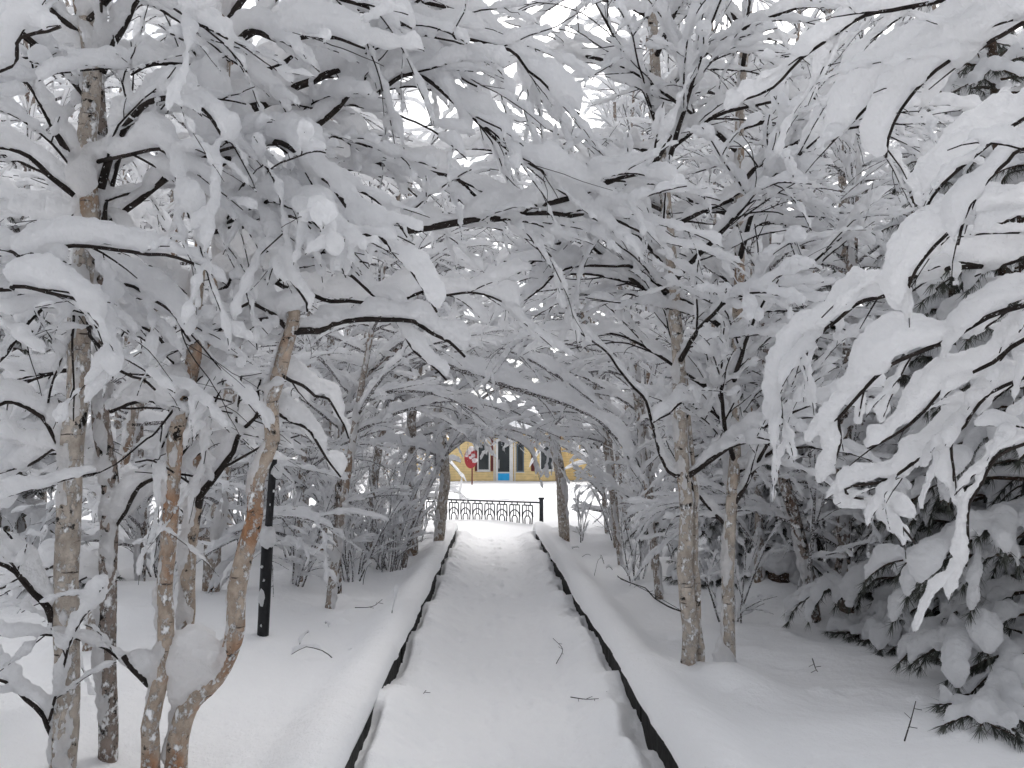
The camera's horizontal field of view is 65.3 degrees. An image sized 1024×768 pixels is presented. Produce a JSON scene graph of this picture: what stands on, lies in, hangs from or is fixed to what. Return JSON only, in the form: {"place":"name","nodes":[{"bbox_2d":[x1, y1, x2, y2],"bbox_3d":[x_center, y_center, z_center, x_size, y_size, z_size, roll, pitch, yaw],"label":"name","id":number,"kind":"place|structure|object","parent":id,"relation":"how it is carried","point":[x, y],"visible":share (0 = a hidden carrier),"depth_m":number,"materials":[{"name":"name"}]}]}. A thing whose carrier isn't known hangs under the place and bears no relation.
{"place":"outdoors","nodes":[
{"label":"outdoors","id":0,"kind":"place"},
{"bbox_2d":[16,458,825,536],"bbox_3d":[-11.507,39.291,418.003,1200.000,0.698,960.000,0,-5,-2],"label":"ground","id":1,"kind":"structure","parent":0,"point":[512,491],"depth_m":25.09,"materials":[{"name":"white snow"}]},
{"bbox_2d":[0,520,457,767],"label":"snow bank","id":2,"kind":"structure","parent":1,"relation":"on","point":[271,702],"depth_m":5.11,"materials":[{"name":"white snow"}]},
{"bbox_2d":[0,46,71,498],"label":"birch tree","id":3,"kind":"object","parent":2,"relation":"on","point":[42,120],"visible":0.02,"depth_m":10.69,"materials":[{"name":"white plant"}]},
{"bbox_2d":[0,155,125,590],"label":"pine tree","id":4,"kind":"object","parent":2,"relation":"on","point":[34,513],"visible":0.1,"depth_m":7.89,"materials":[{"name":"white plant"}]},
{"bbox_2d":[4,462,139,597],"bbox_3d":[-4.519,1.290,6.906,2.674,1.414,1.846,2,-6,-21],"label":"shrub","id":5,"kind":"object","parent":2,"relation":"on","point":[39,531],"visible":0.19,"depth_m":7.31,"materials":[{"name":"white plant"}]},
{"bbox_2d":[0,0,152,433],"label":"birch tree","id":6,"kind":"object","parent":2,"relation":"on","point":[48,81],"visible":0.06,"depth_m":14.34,"materials":[{"name":"white plant"}]},
{"bbox_2d":[0,8,182,531],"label":"birch tree","id":7,"kind":"object","parent":2,"relation":"on","point":[63,95],"visible":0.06,"depth_m":8.24,"materials":[{"name":"white plant"}]},
{"bbox_2d":[0,40,184,538],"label":"birch tree","id":8,"kind":"object","parent":2,"relation":"on","point":[21,527],"visible":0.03,"depth_m":8.52,"materials":[{"name":"white plant"}]},
{"bbox_2d":[0,0,226,352],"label":"birch tree","id":9,"kind":"object","parent":2,"relation":"on","point":[39,250],"visible":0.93,"depth_m":2.93,"materials":[{"name":"white plant"}]},
{"bbox_2d":[14,32,244,476],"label":"birch tree","id":10,"kind":"object","parent":2,"relation":"on","point":[117,424],"visible":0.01,"depth_m":13.17,"materials":[{"name":"white plant"}]},
{"bbox_2d":[46,66,249,502],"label":"birch tree","id":11,"kind":"object","parent":2,"relation":"on","point":[118,179],"visible":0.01,"depth_m":15.36,"materials":[{"name":"white plant"}]},
{"bbox_2d":[0,0,315,767],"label":"birch tree","id":12,"kind":"object","parent":2,"relation":"on","point":[140,124],"visible":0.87,"depth_m":3.37,"materials":[{"name":"white plant"}]},
{"bbox_2d":[7,158,313,580],"bbox_3d":[-3.786,-0.344,8.574,3.158,5.257,3.238,2,-6,-23],"label":"birch tree","id":13,"kind":"object","parent":2,"relation":"on","point":[136,517],"visible":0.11,"depth_m":8.42,"materials":[{"name":"white plant"}]},
{"bbox_2d":[0,22,350,762],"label":"birch tree","id":14,"kind":"object","parent":2,"relation":"on","point":[128,494],"visible":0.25,"depth_m":3.64,"materials":[{"name":"white plant"}]},
{"bbox_2d":[36,66,314,540],"bbox_3d":[-4.834,-1.197,11.594,3.779,7.686,3.322,-2,-6,21],"label":"birch tree","id":15,"kind":"object","parent":2,"relation":"on","point":[131,347],"visible":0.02,"depth_m":11.36,"materials":[{"name":"white plant"}]},
{"bbox_2d":[83,449,284,577],"bbox_3d":[-3.927,1.266,8.960,2.508,1.928,2.548,0,-5,-2],"label":"shrub","id":16,"kind":"object","parent":2,"relation":"on","point":[124,526],"visible":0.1,"depth_m":8.80,"materials":[{"name":"white plant"}]},
{"bbox_2d":[48,1,399,591],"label":"birch tree","id":17,"kind":"object","parent":2,"relation":"on","point":[216,498],"visible":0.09,"depth_m":7.29,"materials":[{"name":"white plant"}]},
{"bbox_2d":[0,0,448,650],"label":"birch tree","id":18,"kind":"object","parent":2,"relation":"on","point":[146,210],"visible":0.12,"depth_m":5.55,"materials":[{"name":"white plant"}]},
{"bbox_2d":[257,321,285,636],"bbox_3d":[-1.813,0.807,6.092,0.204,2.783,0.144,0,-5,-2],"label":"metal post","id":19,"kind":"object","parent":2,"relation":"on","point":[267,535],"visible":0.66,"depth_m":6.01,"materials":[{"name":"black metal"}]},
{"bbox_2d":[228,447,318,545],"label":"shrub","id":20,"kind":"object","parent":2,"relation":"on","point":[237,517],"visible":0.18,"depth_m":10.76,"materials":[{"name":"white plant"}]},
{"bbox_2d":[0,0,547,767],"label":"birch tree","id":21,"kind":"object","parent":2,"relation":"on","point":[314,194],"visible":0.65,"depth_m":3.39,"materials":[{"name":"white plant"}]},
{"bbox_2d":[242,398,325,562],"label":"shrub","id":22,"kind":"object","parent":2,"relation":"on","point":[279,497],"visible":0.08,"depth_m":10.02,"materials":[{"name":"white plant"}]},
{"bbox_2d":[145,171,466,594],"bbox_3d":[-2.488,-0.156,8.683,3.275,5.082,3.482,4,-6,-36],"label":"birch tree","id":23,"kind":"object","parent":2,"relation":"on","point":[283,531],"visible":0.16,"depth_m":8.20,"materials":[{"name":"white plant"}]},
{"bbox_2d":[182,180,439,549],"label":"birch tree","id":24,"kind":"object","parent":2,"relation":"on","point":[372,409],"visible":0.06,"depth_m":11.52,"materials":[{"name":"white plant"}]},
{"bbox_2d":[234,120,390,497],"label":"birch tree","id":25,"kind":"object","parent":2,"relation":"on","point":[299,349],"visible":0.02,"depth_m":15.38,"materials":[{"name":"white plant"}]},
{"bbox_2d":[273,477,367,586],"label":"shrub","id":26,"kind":"object","parent":2,"relation":"on","point":[311,537],"visible":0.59,"depth_m":8.26,"materials":[{"name":"grey plant"}]},
{"bbox_2d":[231,415,420,523],"bbox_3d":[-3.380,1.409,11.430,4.227,2.052,1.682,0,-5,-2],"label":"shrub","id":27,"kind":"object","parent":2,"relation":"on","point":[393,422],"visible":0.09,"depth_m":11.51,"materials":[{"name":"white plant"}]},
{"bbox_2d":[248,78,413,522],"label":"birch tree","id":28,"kind":"object","parent":2,"relation":"on","point":[349,416],"visible":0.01,"depth_m":13.25,"materials":[{"name":"white plant"}]},
{"bbox_2d":[242,439,421,581],"bbox_3d":[-2.005,1.475,8.990,0.935,1.807,2.924,-2,-6,21],"label":"shrub","id":29,"kind":"object","parent":2,"relation":"on","point":[397,506],"visible":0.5,"depth_m":9.20,"materials":[{"name":"grey plant"}]},
{"bbox_2d":[305,452,398,573],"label":"shrub","id":30,"kind":"object","parent":2,"relation":"on","point":[370,523],"visible":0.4,"depth_m":9.82,"materials":[{"name":"white plant"}]},
{"bbox_2d":[306,442,425,571],"bbox_3d":[-1.967,1.649,10.472,1.697,1.804,1.539,0,-5,-2],"label":"shrub","id":31,"kind":"object","parent":2,"relation":"on","point":[408,478],"visible":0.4,"depth_m":10.27,"materials":[{"name":"white plant"}]},
{"bbox_2d":[311,434,430,569],"bbox_3d":[-1.982,1.573,10.634,1.901,1.919,1.770,0,-5,-2],"label":"shrub","id":32,"kind":"object","parent":2,"relation":"on","point":[391,523],"visible":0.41,"depth_m":10.33,"materials":[{"name":"white plant"}]},
{"bbox_2d":[306,459,437,571],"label":"shrub","id":33,"kind":"object","parent":2,"relation":"on","point":[409,513],"visible":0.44,"depth_m":10.51,"materials":[{"name":"white plant"}]},
{"bbox_2d":[354,649,400,764],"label":"kerb","id":34,"kind":"structure","parent":2,"relation":"on","point":[391,676],"depth_m":4.41,"materials":[{"name":"stone"}]},
{"bbox_2d":[241,71,544,608],"bbox_3d":[-1.238,-0.310,7.661,3.980,5.101,3.560,0,-5,-2],"label":"birch tree","id":35,"kind":"object","parent":2,"relation":"on","point":[436,252],"visible":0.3,"depth_m":7.56,"materials":[{"name":"white plant"}]},
{"bbox_2d":[254,129,538,558],"bbox_3d":[-1.411,-0.363,10.866,3.796,5.814,3.246,-1,-5,14],"label":"birch tree","id":36,"kind":"object","parent":2,"relation":"on","point":[378,454],"visible":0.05,"depth_m":10.86,"materials":[{"name":"white plant"}]},
{"bbox_2d":[272,136,523,555],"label":"birch tree","id":37,"kind":"object","parent":2,"relation":"on","point":[413,425],"visible":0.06,"depth_m":11.21,"materials":[{"name":"white plant"}]},
{"bbox_2d":[360,449,438,541],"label":"shrub","id":38,"kind":"object","parent":2,"relation":"on","point":[382,481],"visible":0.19,"depth_m":12.61,"materials":[{"name":"white plant"}]},
{"bbox_2d":[361,446,439,530],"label":"shrub","id":39,"kind":"object","parent":2,"relation":"on","point":[418,452],"visible":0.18,"depth_m":13.06,"materials":[{"name":"white plant"}]},
{"bbox_2d":[54,0,749,767],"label":"birch tree","id":40,"kind":"object","parent":2,"relation":"on","point":[200,660],"visible":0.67,"depth_m":3.91,"materials":[{"name":"white plant"}]},
{"bbox_2d":[289,296,519,522],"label":"birch tree","id":41,"kind":"object","parent":2,"relation":"on","point":[460,451],"visible":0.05,"depth_m":14.76,"materials":[{"name":"white plant"}]},
{"bbox_2d":[313,354,523,531],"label":"birch tree","id":42,"kind":"object","parent":2,"relation":"on","point":[452,457],"visible":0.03,"depth_m":14.06,"materials":[{"name":"white plant"}]},
{"bbox_2d":[316,163,573,540],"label":"birch tree","id":43,"kind":"object","parent":2,"relation":"on","point":[508,427],"visible":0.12,"depth_m":11.62,"materials":[{"name":"white plant"}]},
{"bbox_2d":[244,313,650,593],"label":"birch tree","id":44,"kind":"object","parent":2,"relation":"on","point":[510,379],"visible":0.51,"depth_m":7.77,"materials":[{"name":"white plant"}]},
{"bbox_2d":[350,228,550,540],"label":"birch tree","id":45,"kind":"object","parent":2,"relation":"on","point":[441,510],"visible":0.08,"depth_m":12.21,"materials":[{"name":"white plant"}]},
{"bbox_2d":[355,375,602,567],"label":"birch tree","id":46,"kind":"object","parent":2,"relation":"on","point":[437,450],"visible":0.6,"depth_m":10.99,"materials":[{"name":"white plant"}]},
{"bbox_2d":[290,179,429,526],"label":"birch tree","id":47,"kind":"object","parent":1,"relation":"on","point":[380,405],"visible":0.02,"depth_m":16.91,"materials":[{"name":"white plant"}]},
{"bbox_2d":[261,95,473,504],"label":"birch tree","id":48,"kind":"object","parent":1,"relation":"on","point":[453,485],"visible":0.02,"depth_m":18.41,"materials":[{"name":"white plant"}]},
{"bbox_2d":[338,85,432,485],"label":"birch tree","id":49,"kind":"object","parent":1,"relation":"on","point":[406,90],"visible":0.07,"depth_m":23.21,"materials":[{"name":"white plant"}]},
{"bbox_2d":[464,446,477,484],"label":"round sign","id":50,"kind":"object","parent":1,"relation":"on","point":[470,462],"visible":0.91,"depth_m":40.67,"materials":[{"name":"red metal"}]},
{"bbox_2d":[418,497,543,523],"bbox_3d":[-1.729,3.237,20.183,5.785,0.875,0.179,-3,-6,30],"label":"iron fence","id":51,"kind":"object","parent":1,"relation":"on","point":[487,500],"visible":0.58,"depth_m":19.45,"materials":[{"name":"black metal"}]},
{"bbox_2d":[343,396,623,481],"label":"wooden house","id":52,"kind":"structure","parent":1,"relation":"on","point":[512,462],"depth_m":44.76,"materials":[{"name":"yellow wood"}]},
{"bbox_2d":[477,444,490,471],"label":"window","id":53,"kind":"structure","parent":52,"relation":"in","point":[483,465],"depth_m":44.73,"materials":[{"name":"white paint"}]},
{"bbox_2d":[495,439,512,480],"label":"door","id":54,"kind":"structure","parent":52,"relation":"in","point":[504,460],"depth_m":44.70,"materials":[{"name":"white paint"}]},
{"bbox_2d":[516,444,524,472],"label":"window","id":55,"kind":"structure","parent":52,"relation":"in","point":[519,453],"depth_m":44.80,"materials":[{"name":"black glass"}]},
{"bbox_2d":[529,67,688,523],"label":"birch tree","id":56,"kind":"object","parent":1,"relation":"on","point":[605,92],"visible":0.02,"depth_m":19.70,"materials":[{"name":"white plant"}]},
{"bbox_2d":[578,39,679,512],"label":"birch tree","id":57,"kind":"object","parent":1,"relation":"on","point":[586,110],"visible":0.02,"depth_m":22.34,"materials":[{"name":"white plant"}]},
{"bbox_2d":[574,0,693,500],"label":"birch tree","id":58,"kind":"object","parent":1,"relation":"on","point":[617,21],"visible":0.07,"depth_m":17.85,"materials":[{"name":"white plant"}]},
{"bbox_2d":[603,20,729,507],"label":"birch tree","id":59,"kind":"object","parent":1,"relation":"on","point":[706,56],"visible":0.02,"depth_m":19.94,"materials":[{"name":"white plant"}]},
{"bbox_2d":[613,77,748,469],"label":"birch tree","id":60,"kind":"object","parent":1,"relation":"on","point":[688,140],"visible":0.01,"depth_m":18.37,"materials":[{"name":"white plant"}]},
{"bbox_2d":[660,0,784,398],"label":"birch tree","id":61,"kind":"object","parent":1,"relation":"on","point":[703,140],"visible":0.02,"depth_m":17.43,"materials":[{"name":"white plant"}]},
{"bbox_2d":[532,521,1023,767],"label":"snow bank","id":62,"kind":"structure","parent":1,"relation":"on","point":[768,699],"depth_m":4.82,"materials":[{"name":"white snow"}]},
{"bbox_2d":[467,231,620,541],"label":"birch tree","id":63,"kind":"object","parent":62,"relation":"on","point":[562,494],"visible":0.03,"depth_m":13.14,"materials":[{"name":"white plant"}]},
{"bbox_2d":[444,122,669,564],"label":"birch tree","id":64,"kind":"object","parent":62,"relation":"on","point":[571,432],"visible":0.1,"depth_m":10.91,"materials":[{"name":"white plant"}]},
{"bbox_2d":[552,560,568,594],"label":"kerb","id":65,"kind":"structure","parent":62,"relation":"on","point":[558,573],"depth_m":9.62,"materials":[{"name":"stone"}]},
{"bbox_2d":[490,323,661,532],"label":"birch tree","id":66,"kind":"object","parent":62,"relation":"on","point":[596,445],"visible":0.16,"depth_m":13.85,"materials":[{"name":"white plant"}]},
{"bbox_2d":[506,275,658,529],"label":"birch tree","id":67,"kind":"object","parent":62,"relation":"on","point":[617,457],"visible":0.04,"depth_m":14.64,"materials":[{"name":"white plant"}]},
{"bbox_2d":[468,112,703,547],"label":"birch tree","id":68,"kind":"object","parent":62,"relation":"on","point":[647,315],"visible":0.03,"depth_m":11.99,"materials":[{"name":"grey plant"}]},
{"bbox_2d":[573,484,598,542],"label":"shrub","id":69,"kind":"object","parent":62,"relation":"on","point":[580,532],"visible":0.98,"depth_m":13.29,"materials":[{"name":"white plant"}]},
{"bbox_2d":[483,102,696,569],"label":"birch tree","id":70,"kind":"object","parent":62,"relation":"on","point":[602,477],"visible":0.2,"depth_m":9.95,"materials":[{"name":"white plant"}]},
{"bbox_2d":[595,629,640,721],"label":"kerb","id":71,"kind":"structure","parent":62,"relation":"on","point":[613,664],"depth_m":5.35,"materials":[{"name":"stone"}]},
{"bbox_2d":[579,453,671,540],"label":"shrub","id":72,"kind":"object","parent":62,"relation":"on","point":[607,515],"visible":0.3,"depth_m":12.33,"materials":[{"name":"white plant"}]},
{"bbox_2d":[447,104,818,598],"bbox_3d":[1.083,-0.295,8.105,3.818,5.256,3.438,-2,-5,19],"label":"birch tree","id":73,"kind":"object","parent":62,"relation":"on","point":[573,368],"visible":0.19,"depth_m":8.16,"materials":[{"name":"white plant"}]},
{"bbox_2d":[566,413,705,560],"bbox_3d":[1.855,1.431,10.848,2.330,2.123,2.096,0,-5,-2],"label":"shrub","id":74,"kind":"object","parent":62,"relation":"on","point":[669,544],"visible":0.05,"depth_m":10.93,"materials":[{"name":"white plant"}]},
{"bbox_2d":[594,468,678,556],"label":"shrub","id":75,"kind":"object","parent":62,"relation":"on","point":[637,490],"visible":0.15,"depth_m":11.97,"materials":[{"name":"white plant"}]},
{"bbox_2d":[580,426,695,512],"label":"shrub","id":76,"kind":"object","parent":62,"relation":"on","point":[598,434],"visible":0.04,"depth_m":13.49,"materials":[{"name":"white plant"}]},
{"bbox_2d":[558,66,722,487],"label":"birch tree","id":77,"kind":"object","parent":62,"relation":"on","point":[647,376],"visible":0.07,"depth_m":16.13,"materials":[{"name":"white plant"}]},
{"bbox_2d":[607,481,675,581],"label":"shrub","id":78,"kind":"object","parent":62,"relation":"on","point":[645,548],"visible":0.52,"depth_m":9.49,"materials":[{"name":"white plant"}]},
{"bbox_2d":[404,0,923,665],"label":"birch tree","id":79,"kind":"object","parent":62,"relation":"on","point":[774,178],"visible":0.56,"depth_m":4.90,"materials":[{"name":"white plant"}]},
{"bbox_2d":[626,136,762,481],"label":"birch tree","id":80,"kind":"object","parent":62,"relation":"on","point":[696,163],"visible":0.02,"depth_m":14.99,"materials":[{"name":"white plant"}]},
{"bbox_2d":[624,400,793,588],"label":"pine tree","id":81,"kind":"object","parent":62,"relation":"on","point":[671,572],"visible":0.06,"depth_m":8.85,"materials":[{"name":"white plant"}]},
{"bbox_2d":[663,520,785,622],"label":"shrub","id":82,"kind":"object","parent":62,"relation":"on","point":[751,605],"visible":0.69,"depth_m":7.06,"materials":[{"name":"grey plant"}]},
{"bbox_2d":[649,444,836,565],"bbox_3d":[2.851,1.299,8.561,1.943,1.913,2.530,3,-6,-31],"label":"shrub","id":83,"kind":"object","parent":62,"relation":"on","point":[759,531],"visible":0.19,"depth_m":8.42,"materials":[{"name":"white plant"}]},
{"bbox_2d":[480,0,1019,662],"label":"birch tree","id":84,"kind":"object","parent":62,"relation":"on","point":[866,212],"visible":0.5,"depth_m":5.04,"materials":[{"name":"white plant"}]},
{"bbox_2d":[620,109,885,588],"bbox_3d":[2.546,-0.353,8.207,3.101,5.107,3.412,5,-7,-42],"label":"birch tree","id":85,"kind":"object","parent":62,"relation":"on","point":[759,576],"visible":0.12,"depth_m":8.11,"materials":[{"name":"white plant"}]},
{"bbox_2d":[586,13,925,622],"bbox_3d":[2.014,-0.636,6.536,3.665,5.584,2.978,-4,-6,35],"label":"birch tree","id":86,"kind":"object","parent":62,"relation":"on","point":[806,554],"visible":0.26,"depth_m":6.69,"materials":[{"name":"white plant"}]},
{"bbox_2d":[702,217,873,582],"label":"pine tree","id":87,"kind":"object","parent":62,"relation":"on","point":[828,505],"visible":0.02,"depth_m":8.49,"materials":[{"name":"white plant"}]},
{"bbox_2d":[762,550,825,585],"bbox_3d":[2.869,1.924,8.161,0.719,0.485,0.439,1,-5,-16],"label":"tree stump","id":88,"kind":"object","parent":62,"relation":"on","point":[778,567],"visible":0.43,"depth_m":7.99,"materials":[{"name":"white wood"}]},
{"bbox_2d":[716,0,893,533],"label":"birch tree","id":89,"kind":"object","parent":62,"relation":"on","point":[795,30],"visible":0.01,"depth_m":12.71,"materials":[{"name":"white plant"}]},
{"bbox_2d":[770,520,868,591],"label":"shrub","id":90,"kind":"object","parent":62,"relation":"on","point":[829,548],"visible":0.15,"depth_m":7.50,"materials":[{"name":"white plant"}]},
{"bbox_2d":[628,0,1020,613],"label":"birch tree","id":91,"kind":"object","parent":62,"relation":"on","point":[850,164],"visible":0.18,"depth_m":6.83,"materials":[{"name":"white plant"}]},
{"bbox_2d":[679,0,1018,477],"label":"birch tree","id":92,"kind":"object","parent":62,"relation":"on","point":[842,184],"visible":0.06,"depth_m":9.82,"materials":[{"name":"white plant"}]},
{"bbox_2d":[712,0,1023,631],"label":"birch tree","id":93,"kind":"object","parent":62,"relation":"on","point":[882,81],"visible":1,"depth_m":2.87,"materials":[{"name":"white plant"}]},
{"bbox_2d":[781,264,1023,656],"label":"pine tree","id":94,"kind":"object","parent":62,"relation":"on","point":[870,623],"visible":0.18,"depth_m":6.29,"materials":[{"name":"white plant"}]},
{"bbox_2d":[824,167,1009,597],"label":"pine tree","id":95,"kind":"object","parent":62,"relation":"on","point":[892,226],"visible":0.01,"depth_m":8.44,"materials":[{"name":"white plant"}]},
{"bbox_2d":[839,4,1017,287],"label":"birch tree","id":96,"kind":"object","parent":62,"relation":"on","point":[907,133],"visible":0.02,"depth_m":14.15,"materials":[{"name":"white plant"}]},
{"bbox_2d":[852,4,1023,616],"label":"pine tree","id":97,"kind":"object","parent":62,"relation":"on","point":[992,72],"visible":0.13,"depth_m":6.70,"materials":[{"name":"white plant"}]},
{"bbox_2d":[857,216,1023,751],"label":"pine tree","id":98,"kind":"object","parent":62,"relation":"on","point":[976,623],"visible":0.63,"depth_m":4.70,"materials":[{"name":"white plant"}]},
{"bbox_2d":[915,25,1023,503],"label":"pine tree","id":99,"kind":"object","parent":62,"relation":"on","point":[1006,48],"depth_m":8.56,"materials":[{"name":"white plant"}]},
{"bbox_2d":[700,9,906,368],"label":"birch tree","id":100,"kind":"object","parent":1,"relation":"on","point":[895,142],"depth_m":17.02,"materials":[{"name":"white plant"}]},
{"bbox_2d":[354,529,664,767],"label":"path","id":101,"kind":"structure","parent":0,"point":[483,652],"depth_m":5.52,"materials":[{"name":"white snow"}]},
{"bbox_2d":[401,599,425,662],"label":"kerb","id":102,"kind":"structure","parent":101,"relation":"on","point":[414,628],"depth_m":6.82,"materials":[{"name":"stone"}]},
{"bbox_2d":[569,589,594,633],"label":"kerb","id":103,"kind":"structure","parent":101,"relation":"on","point":[582,613],"depth_m":7.54,"materials":[{"name":"stone"}]},
{"bbox_2d":[641,707,677,767],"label":"kerb","id":104,"kind":"structure","parent":101,"relation":"on","point":[654,741],"depth_m":4.22,"materials":[{"name":"stone"}]},
{"bbox_2d":[0,0,1020,457],"label":"sky","id":105,"kind":"structure","parent":0,"point":[554,17],"materials":[{"name":"white"}]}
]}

